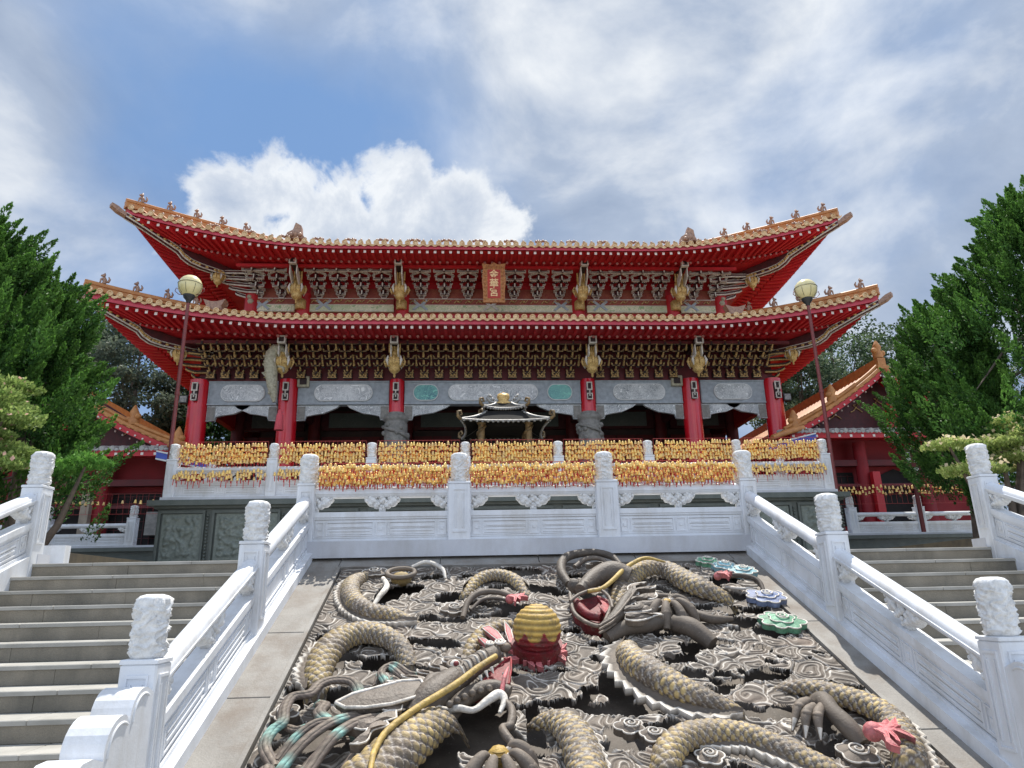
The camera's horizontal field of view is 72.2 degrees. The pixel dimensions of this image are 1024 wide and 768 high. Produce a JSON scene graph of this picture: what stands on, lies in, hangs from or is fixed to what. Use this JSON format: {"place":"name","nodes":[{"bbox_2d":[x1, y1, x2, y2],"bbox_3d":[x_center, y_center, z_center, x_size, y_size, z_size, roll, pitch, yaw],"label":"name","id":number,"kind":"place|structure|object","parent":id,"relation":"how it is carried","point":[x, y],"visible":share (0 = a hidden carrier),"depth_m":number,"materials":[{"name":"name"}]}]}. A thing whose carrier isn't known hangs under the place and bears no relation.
{"place":"outdoors","nodes":[
{"label":"outdoors","id":0,"kind":"place"},
{"bbox_2d":[0,0,1023,509],"label":"sky","id":1,"kind":"structure","parent":0,"point":[647,121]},
{"bbox_2d":[727,341,986,530],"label":"side hall","id":2,"kind":"structure","parent":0,"point":[861,449],"depth_m":23.90,"materials":[{"name":"red wood"}]},
{"bbox_2d":[810,473,860,525],"bbox_3d":[10.768,3.886,23.642,1.774,1.800,0.053,0,-17,-4],"label":"lattice window","id":3,"kind":"structure","parent":2,"relation":"in","point":[842,478],"depth_m":23.82,"materials":[{"name":"red wood"}]},
{"bbox_2d":[881,469,914,521],"bbox_3d":[13.093,4.087,23.730,1.500,2.430,0.070,0,-17,-4],"label":"doorway","id":4,"kind":"structure","parent":2,"relation":"in","point":[892,476],"depth_m":23.78,"materials":[{"name":"black"}]},
{"bbox_3d":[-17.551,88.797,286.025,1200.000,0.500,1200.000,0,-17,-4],"label":"ground","id":5,"kind":"structure","parent":0,"visible":0},
{"bbox_2d":[0,560,237,767],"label":"stone stairs","id":6,"kind":"structure","parent":5,"relation":"on","point":[65,630],"depth_m":6.76,"materials":[{"name":"grey stone"}]},
{"bbox_2d":[0,451,55,590],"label":"balustrade","id":7,"kind":"object","parent":6,"relation":"on","point":[22,540],"visible":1,"depth_m":8.35,"materials":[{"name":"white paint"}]},
{"bbox_2d":[34,497,311,767],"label":"stair balustrade","id":8,"kind":"object","parent":6,"relation":"on","point":[154,709],"visible":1,"depth_m":5.48,"materials":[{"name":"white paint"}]},
{"bbox_2d":[184,549,992,767],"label":"dragon relief","id":9,"kind":"object","parent":5,"relation":"on","point":[588,658],"visible":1,"depth_m":6.40,"materials":[{"name":"weathered carved stone"},{"name":"ochre yellow paint"},{"name":"red paint"}]},
{"bbox_2d":[808,547,1023,664],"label":"stone stairs","id":10,"kind":"structure","parent":5,"relation":"on","point":[941,579],"depth_m":8.20,"materials":[{"name":"grey stone"}]},
{"bbox_2d":[744,491,1023,767],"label":"stair balustrade","id":11,"kind":"object","parent":10,"relation":"on","point":[977,706],"visible":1,"depth_m":6.25,"materials":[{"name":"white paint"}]},
{"bbox_2d":[964,443,1023,570],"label":"balustrade","id":12,"kind":"object","parent":10,"relation":"on","point":[1000,529],"visible":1,"depth_m":9.10,"materials":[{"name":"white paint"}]},
{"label":"terrace","id":13,"kind":"structure","parent":5,"relation":"on","visible":0},
{"bbox_2d":[36,554,49,563],"bbox_3d":[-11.192,1.536,8.393,10.967,1.450,0.274,0,-17,-4],"label":"landing balustrade","id":14,"kind":"object","parent":13,"relation":"on","point":[43,559],"visible":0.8,"depth_m":8.54,"materials":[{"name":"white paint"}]},
{"bbox_2d":[43,545,147,563],"bbox_3d":[-9.747,3.343,12.677,6.100,0.360,5.500,0,-17,-4],"label":"planter","id":15,"kind":"object","parent":13,"relation":"on","point":[59,553],"visible":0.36,"depth_m":10.39,"materials":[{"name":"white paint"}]},
{"bbox_2d":[0,370,48,472],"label":"pruned shrub","id":16,"kind":"object","parent":15,"relation":"in","point":[14,406],"visible":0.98,"depth_m":11.18,"materials":[{"name":"green plant"}]},
{"bbox_2d":[0,260,118,529],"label":"juniper tree","id":17,"kind":"object","parent":15,"relation":"in","point":[84,339],"visible":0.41,"depth_m":14.77,"materials":[{"name":"green plant"}]},
{"bbox_2d":[5,449,114,545],"bbox_3d":[-8.007,2.165,11.957,2.055,2.200,0.946,4,-18,-17],"label":"pruned shrub","id":18,"kind":"object","parent":15,"relation":"in","point":[75,462],"visible":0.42,"depth_m":12.14,"materials":[{"name":"green plant"}]},
{"bbox_2d":[0,202,144,542],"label":"juniper tree","id":19,"kind":"object","parent":15,"relation":"in","point":[17,266],"visible":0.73,"depth_m":13.76,"materials":[{"name":"green plant"}]},
{"bbox_2d":[70,547,152,561],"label":"side terrace","id":20,"kind":"structure","parent":13,"relation":"on","point":[139,553],"depth_m":18.78,"materials":[{"name":"grey stone"}]},
{"bbox_2d":[0,505,153,547],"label":"side balustrade","id":21,"kind":"object","parent":20,"relation":"on","point":[129,528],"visible":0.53,"depth_m":18.93,"materials":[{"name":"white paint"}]},
{"bbox_2d":[7,493,162,514],"bbox_3d":[-11.648,3.277,19.078,6.305,0.558,0.010,0,-17,-4],"label":"bell rack","id":22,"kind":"object","parent":21,"relation":"attached to","point":[111,503],"visible":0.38,"depth_m":19.12,"materials":[{"name":"gold metal"}]},
{"bbox_2d":[55,484,962,506],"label":"bells","id":23,"kind":"object","parent":22,"relation":"hanging from","point":[841,489],"visible":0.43,"depth_m":20.45,"materials":[{"name":"metal"}]},
{"bbox_2d":[17,300,155,401],"bbox_3d":[-23.488,2.559,35.554,9.581,15.686,10.362,0,-17,-4],"label":"broadleaf tree","id":24,"kind":"object","parent":20,"relation":"on","point":[104,320],"visible":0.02,"depth_m":36.93,"materials":[{"name":"green plant"}]},
{"bbox_2d":[0,392,244,544],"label":"side hall","id":25,"kind":"structure","parent":20,"relation":"on","point":[139,473],"depth_m":22.18,"materials":[{"name":"red wood"}]},
{"bbox_2d":[51,493,80,534],"bbox_3d":[-14.146,4.545,21.919,1.500,2.430,0.070,0,-17,-4],"label":"doorway","id":26,"kind":"structure","parent":25,"relation":"in","point":[74,516],"depth_m":22.00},
{"bbox_2d":[106,493,162,544],"bbox_3d":[-11.830,4.331,22.119,1.774,1.800,0.053,0,-17,-4],"label":"lattice window","id":27,"kind":"structure","parent":25,"relation":"in","point":[119,516],"depth_m":22.17,"materials":[{"name":"black wood"}]},
{"bbox_2d":[87,320,188,433],"bbox_3d":[-18.436,2.771,33.456,8.716,13.856,7.892,0,-17,-4],"label":"broadleaf tree","id":28,"kind":"object","parent":20,"relation":"on","point":[164,387],"visible":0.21,"depth_m":32.49,"materials":[{"name":"green plant"}]},
{"bbox_2d":[151,391,243,465],"bbox_3d":[-16.016,4.904,35.052,6.367,10.598,6.922,7,-19,-25],"label":"broadleaf tree","id":29,"kind":"object","parent":20,"relation":"on","point":[217,431],"visible":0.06,"depth_m":34.47,"materials":[{"name":"green plant"}]},
{"bbox_2d":[146,491,850,561],"bbox_3d":[-0.895,7.338,28.558,14.840,1.540,29.280,0,-17,-4],"label":"podium","id":30,"kind":"object","parent":13,"relation":"on","point":[201,530],"visible":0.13,"depth_m":14.51,"materials":[{"name":"grey stone"}]},
{"bbox_2d":[167,275,204,458],"bbox_3d":[-7.401,-0.002,15.564,0.543,5.253,0.543,-12,-20,32],"label":"lamp post","id":31,"kind":"object","parent":30,"relation":"on","point":[190,288],"visible":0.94,"depth_m":15.99,"materials":[{"name":"cream glass"},{"name":"dark red painted metal"}]},
{"bbox_2d":[204,464,239,480],"bbox_3d":[-7.245,2.513,16.883,0.280,1.200,4.520,0,-17,-4],"label":"podium side balustrade","id":32,"kind":"object","parent":30,"relation":"on","point":[214,479],"visible":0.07,"depth_m":16.83,"materials":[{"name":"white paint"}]},
{"bbox_2d":[78,193,892,535],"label":"temple hall","id":33,"kind":"structure","parent":30,"relation":"on","point":[690,337],"depth_m":25.02,"materials":[{"name":"red paint"}]},
{"bbox_2d":[179,395,188,404],"bbox_3d":[-11.178,0.526,24.112,0.440,0.310,0.220,0,-17,-4],"label":"floodlight","id":34,"kind":"object","parent":33,"relation":"attached to","point":[183,399],"visible":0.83,"depth_m":24.02,"materials":[{"name":"white metal"}]},
{"bbox_2d":[241,438,258,479],"bbox_3d":[-10.411,3.860,27.659,0.553,3.550,0.099,0,-17,-4],"label":"door leaf","id":35,"kind":"structure","parent":33,"relation":"in","point":[247,441],"depth_m":27.99,"materials":[{"name":"red wood"}]},
{"bbox_2d":[256,437,273,479],"bbox_3d":[-9.820,3.858,27.695,0.552,3.550,0.099,0,-17,-4],"label":"door leaf","id":36,"kind":"structure","parent":33,"relation":"in","point":[271,440],"depth_m":28.08,"materials":[{"name":"red wood"}]},
{"bbox_2d":[262,344,284,430],"bbox_3d":[-7.871,-0.077,23.200,0.850,3.300,0.440,0,-17,-4],"label":"hanging ornament","id":37,"kind":"object","parent":33,"relation":"hanging from","point":[269,373],"visible":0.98,"depth_m":23.11,"materials":[{"name":"beige fabric"}]},
{"bbox_2d":[293,437,303,479],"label":"door leaf","id":38,"kind":"structure","parent":33,"relation":"in","point":[297,438],"depth_m":28.18,"materials":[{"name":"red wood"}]},
{"bbox_2d":[320,437,340,465],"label":"door leaf","id":39,"kind":"structure","parent":33,"relation":"in","point":[336,440],"depth_m":28.28,"materials":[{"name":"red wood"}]},
{"bbox_2d":[341,437,360,472],"bbox_3d":[-6.484,3.849,27.903,0.747,3.550,0.099,0,-17,-4],"label":"door leaf","id":40,"kind":"structure","parent":33,"relation":"in","point":[348,440],"depth_m":28.33,"materials":[{"name":"red wood"}]},
{"bbox_2d":[360,437,379,465],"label":"door leaf","id":41,"kind":"structure","parent":33,"relation":"in","point":[376,440],"depth_m":28.37,"materials":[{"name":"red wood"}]},
{"bbox_2d":[413,436,431,464],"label":"door leaf","id":42,"kind":"structure","parent":33,"relation":"in","point":[415,437],"depth_m":28.50,"materials":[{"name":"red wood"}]},
{"bbox_2d":[433,436,450,477],"bbox_3d":[-2.812,3.838,28.131,0.740,3.550,0.099,0,-17,-4],"label":"door leaf","id":43,"kind":"structure","parent":33,"relation":"in","point":[437,439],"depth_m":28.55,"materials":[{"name":"red wood"}]},
{"bbox_2d":[534,435,547,476],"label":"door leaf","id":44,"kind":"structure","parent":33,"relation":"in","point":[536,441],"depth_m":28.77,"materials":[{"name":"red wood"}]},
{"bbox_2d":[547,435,566,476],"bbox_3d":[1.859,3.825,28.422,0.740,3.550,0.099,0,-17,-4],"label":"door leaf","id":45,"kind":"structure","parent":33,"relation":"in","point":[555,437],"depth_m":28.85,"materials":[{"name":"red wood"}]},
{"bbox_2d":[603,435,617,475],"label":"door leaf","id":46,"kind":"structure","parent":33,"relation":"in","point":[612,438],"depth_m":28.98,"materials":[{"name":"red wood"}]},
{"bbox_2d":[616,435,635,475],"bbox_3d":[4.752,3.817,28.602,0.748,3.550,0.099,0,-17,-4],"label":"door leaf","id":47,"kind":"structure","parent":33,"relation":"in","point":[619,437],"depth_m":29.01,"materials":[{"name":"red wood"}]},
{"bbox_2d":[635,435,654,462],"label":"door leaf","id":48,"kind":"structure","parent":33,"relation":"in","point":[638,437],"depth_m":29.08,"materials":[{"name":"red wood"}]},
{"bbox_2d":[670,434,685,474],"bbox_3d":[6.906,3.811,28.736,0.553,3.550,0.099,0,-17,-4],"label":"door leaf","id":49,"kind":"structure","parent":33,"relation":"in","point":[681,435],"depth_m":29.17,"materials":[{"name":"red wood"}]},
{"bbox_2d":[704,434,713,470],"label":"door leaf","id":50,"kind":"structure","parent":33,"relation":"in","point":[706,436],"depth_m":29.24,"materials":[{"name":"red wood"}]},
{"bbox_2d":[712,434,727,474],"bbox_3d":[8.680,3.807,28.846,0.553,3.550,0.099,0,-17,-4],"label":"door leaf","id":51,"kind":"structure","parent":33,"relation":"in","point":[721,437],"depth_m":29.27,"materials":[{"name":"red wood"}]},
{"bbox_2d":[782,393,791,401],"bbox_3d":[9.862,0.467,25.422,0.440,0.310,0.220,0,-17,-4],"label":"floodlight","id":52,"kind":"object","parent":33,"relation":"attached to","point":[787,397],"visible":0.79,"depth_m":25.32,"materials":[{"name":"white metal"}]},
{"bbox_2d":[159,439,837,499],"bbox_3d":[-0.086,1.832,15.142,14.360,1.200,0.280,0,-17,-4],"label":"podium balustrade","id":53,"kind":"object","parent":30,"relation":"on","point":[269,488],"visible":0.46,"depth_m":14.82,"materials":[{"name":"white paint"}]},
{"bbox_2d":[178,441,268,467],"bbox_3d":[-6.088,1.508,14.817,1.825,0.588,0.010,0,-17,-4],"label":"bell rack","id":54,"kind":"object","parent":53,"relation":"attached to","point":[230,451],"visible":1,"depth_m":14.86,"materials":[{"name":"red paint"}]},
{"bbox_2d":[278,441,366,466],"bbox_3d":[-4.032,1.502,14.944,1.825,0.588,0.010,0,-17,-4],"label":"bell rack","id":55,"kind":"object","parent":53,"relation":"attached to","point":[320,455],"visible":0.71,"depth_m":14.98,"materials":[{"name":"red paint"}]},
{"bbox_2d":[377,440,451,464],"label":"bell rack","id":56,"kind":"object","parent":53,"relation":"attached to","point":[406,446],"visible":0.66,"depth_m":15.12,"materials":[{"name":"red paint"}]},
{"bbox_2d":[471,439,552,463],"bbox_3d":[0.000,1.491,15.195,1.785,0.588,0.010,0,-17,-4],"label":"bell rack","id":57,"kind":"object","parent":53,"relation":"attached to","point":[519,448],"visible":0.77,"depth_m":15.27,"materials":[{"name":"red paint"}]},
{"bbox_2d":[563,438,643,457],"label":"bell rack","id":58,"kind":"object","parent":53,"relation":"attached to","point":[607,448],"visible":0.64,"depth_m":15.34,"materials":[{"name":"red paint"}]},
{"bbox_2d":[653,438,731,462],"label":"bell rack","id":59,"kind":"object","parent":53,"relation":"attached to","point":[685,452],"visible":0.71,"depth_m":15.48,"materials":[{"name":"red paint"}]},
{"bbox_2d":[741,437,819,461],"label":"bell rack","id":60,"kind":"object","parent":53,"relation":"attached to","point":[783,444],"visible":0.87,"depth_m":15.63,"materials":[{"name":"red paint"}]},
{"bbox_2d":[456,392,554,476],"bbox_3d":[-0.203,1.730,18.306,2.450,3.228,2.450,0,-17,-4],"label":"incense burner","id":61,"kind":"object","parent":30,"relation":"on","point":[503,417],"visible":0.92,"depth_m":18.05,"materials":[{"name":"brown metal"}]},
{"bbox_2d":[793,279,839,490],"bbox_3d":[7.231,-0.043,16.474,0.543,5.253,0.543,-12,-20,32],"label":"lamp post","id":62,"kind":"object","parent":30,"relation":"on","point":[805,291],"visible":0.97,"depth_m":16.75,"materials":[{"name":"cream glass"},{"name":"dark red painted metal"}]},
{"bbox_2d":[295,450,759,559],"bbox_3d":[0.271,1.688,9.973,6.610,1.450,0.340,0,-17,-4],"label":"front balustrade","id":63,"kind":"object","parent":13,"relation":"on","point":[459,526],"visible":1,"depth_m":9.80,"materials":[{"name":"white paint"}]},
{"bbox_2d":[319,462,448,487],"bbox_3d":[-1.811,1.344,9.999,1.825,0.438,0.010,0,-17,-4],"label":"bell rack","id":64,"kind":"object","parent":63,"relation":"attached to","point":[376,473],"visible":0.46,"depth_m":10.04,"materials":[{"name":"red paint"}]},
{"bbox_2d":[172,439,826,491],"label":"bells","id":65,"kind":"object","parent":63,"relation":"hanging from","point":[236,458],"visible":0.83,"depth_m":14.96,"materials":[{"name":"metal"}]},
{"bbox_2d":[470,461,592,485],"bbox_3d":[0.290,1.338,10.130,1.795,0.438,0.010,0,-17,-4],"label":"bell rack","id":66,"kind":"object","parent":63,"relation":"attached to","point":[541,461],"visible":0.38,"depth_m":10.17,"materials":[{"name":"red paint"}]},
{"bbox_2d":[613,460,730,483],"bbox_3d":[2.361,1.332,10.259,1.765,0.438,0.010,0,-17,-4],"label":"bell rack","id":67,"kind":"object","parent":63,"relation":"attached to","point":[672,470],"visible":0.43,"depth_m":10.28,"materials":[{"name":"red paint"}]},
{"bbox_2d":[848,533,972,548],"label":"side terrace","id":68,"kind":"structure","parent":13,"relation":"on","point":[872,541],"depth_m":20.11,"materials":[{"name":"grey stone"}]},
{"bbox_2d":[745,352,853,429],"bbox_3d":[16.112,4.069,37.618,7.532,12.353,8.332,0,-17,-4],"label":"broadleaf tree","id":69,"kind":"object","parent":68,"relation":"on","point":[829,373],"visible":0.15,"depth_m":37.14,"materials":[{"name":"green plant"}]},
{"bbox_2d":[784,312,925,408],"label":"broadleaf tree","id":70,"kind":"object","parent":68,"relation":"on","point":[861,346],"visible":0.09,"depth_m":41.61,"materials":[{"name":"green plant"}]},
{"bbox_2d":[844,495,1008,534],"bbox_3d":[13.207,3.819,20.589,11.360,1.140,0.264,0,-17,-4],"label":"side balustrade","id":71,"kind":"object","parent":68,"relation":"on","point":[855,526],"visible":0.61,"depth_m":20.34,"materials":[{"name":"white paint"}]},
{"bbox_2d":[841,484,1004,503],"bbox_3d":[12.106,3.211,20.556,8.505,0.558,0.010,0,-17,-4],"label":"bell rack","id":72,"kind":"object","parent":71,"relation":"attached to","point":[901,494],"visible":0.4,"depth_m":20.51,"materials":[{"name":"red paint"}]},
{"bbox_2d":[855,309,1022,464],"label":"broadleaf tree","id":73,"kind":"object","parent":68,"relation":"on","point":[886,348],"visible":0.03,"depth_m":40.69,"materials":[{"name":"green plant"}]},
{"bbox_2d":[902,448,925,531],"bbox_3d":[11.357,2.959,19.690,0.540,2.338,0.120,0,-17,-4],"label":"sign","id":74,"kind":"object","parent":13,"relation":"on","point":[919,509],"visible":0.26,"depth_m":19.61,"materials":[{"name":"red wood"}]},
{"bbox_2d":[884,537,979,548],"bbox_3d":[10.763,3.286,13.953,6.800,0.360,5.500,0,-17,-4],"label":"planter","id":75,"kind":"object","parent":13,"relation":"on","point":[961,543],"visible":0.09,"depth_m":12.07,"materials":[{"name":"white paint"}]},
{"bbox_2d":[856,294,1023,537],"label":"juniper tree","id":76,"kind":"object","parent":75,"relation":"in","point":[901,395],"visible":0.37,"depth_m":17.00,"materials":[{"name":"green plant"}]},
{"bbox_2d":[888,174,1023,515],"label":"juniper tree","id":77,"kind":"object","parent":75,"relation":"in","point":[999,249],"visible":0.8,"depth_m":15.47,"materials":[{"name":"green plant"}]},
{"bbox_2d":[917,410,1023,515],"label":"pruned shrub","id":78,"kind":"object","parent":75,"relation":"in","point":[1001,442],"visible":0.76,"depth_m":12.87,"materials":[{"name":"green plant"}]},
{"bbox_2d":[971,538,986,546],"bbox_3d":[11.852,1.472,9.827,11.390,1.450,0.274,0,-17,-4],"label":"landing balustrade","id":79,"kind":"object","parent":13,"relation":"on","point":[979,542],"visible":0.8,"depth_m":9.28,"materials":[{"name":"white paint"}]}
]}

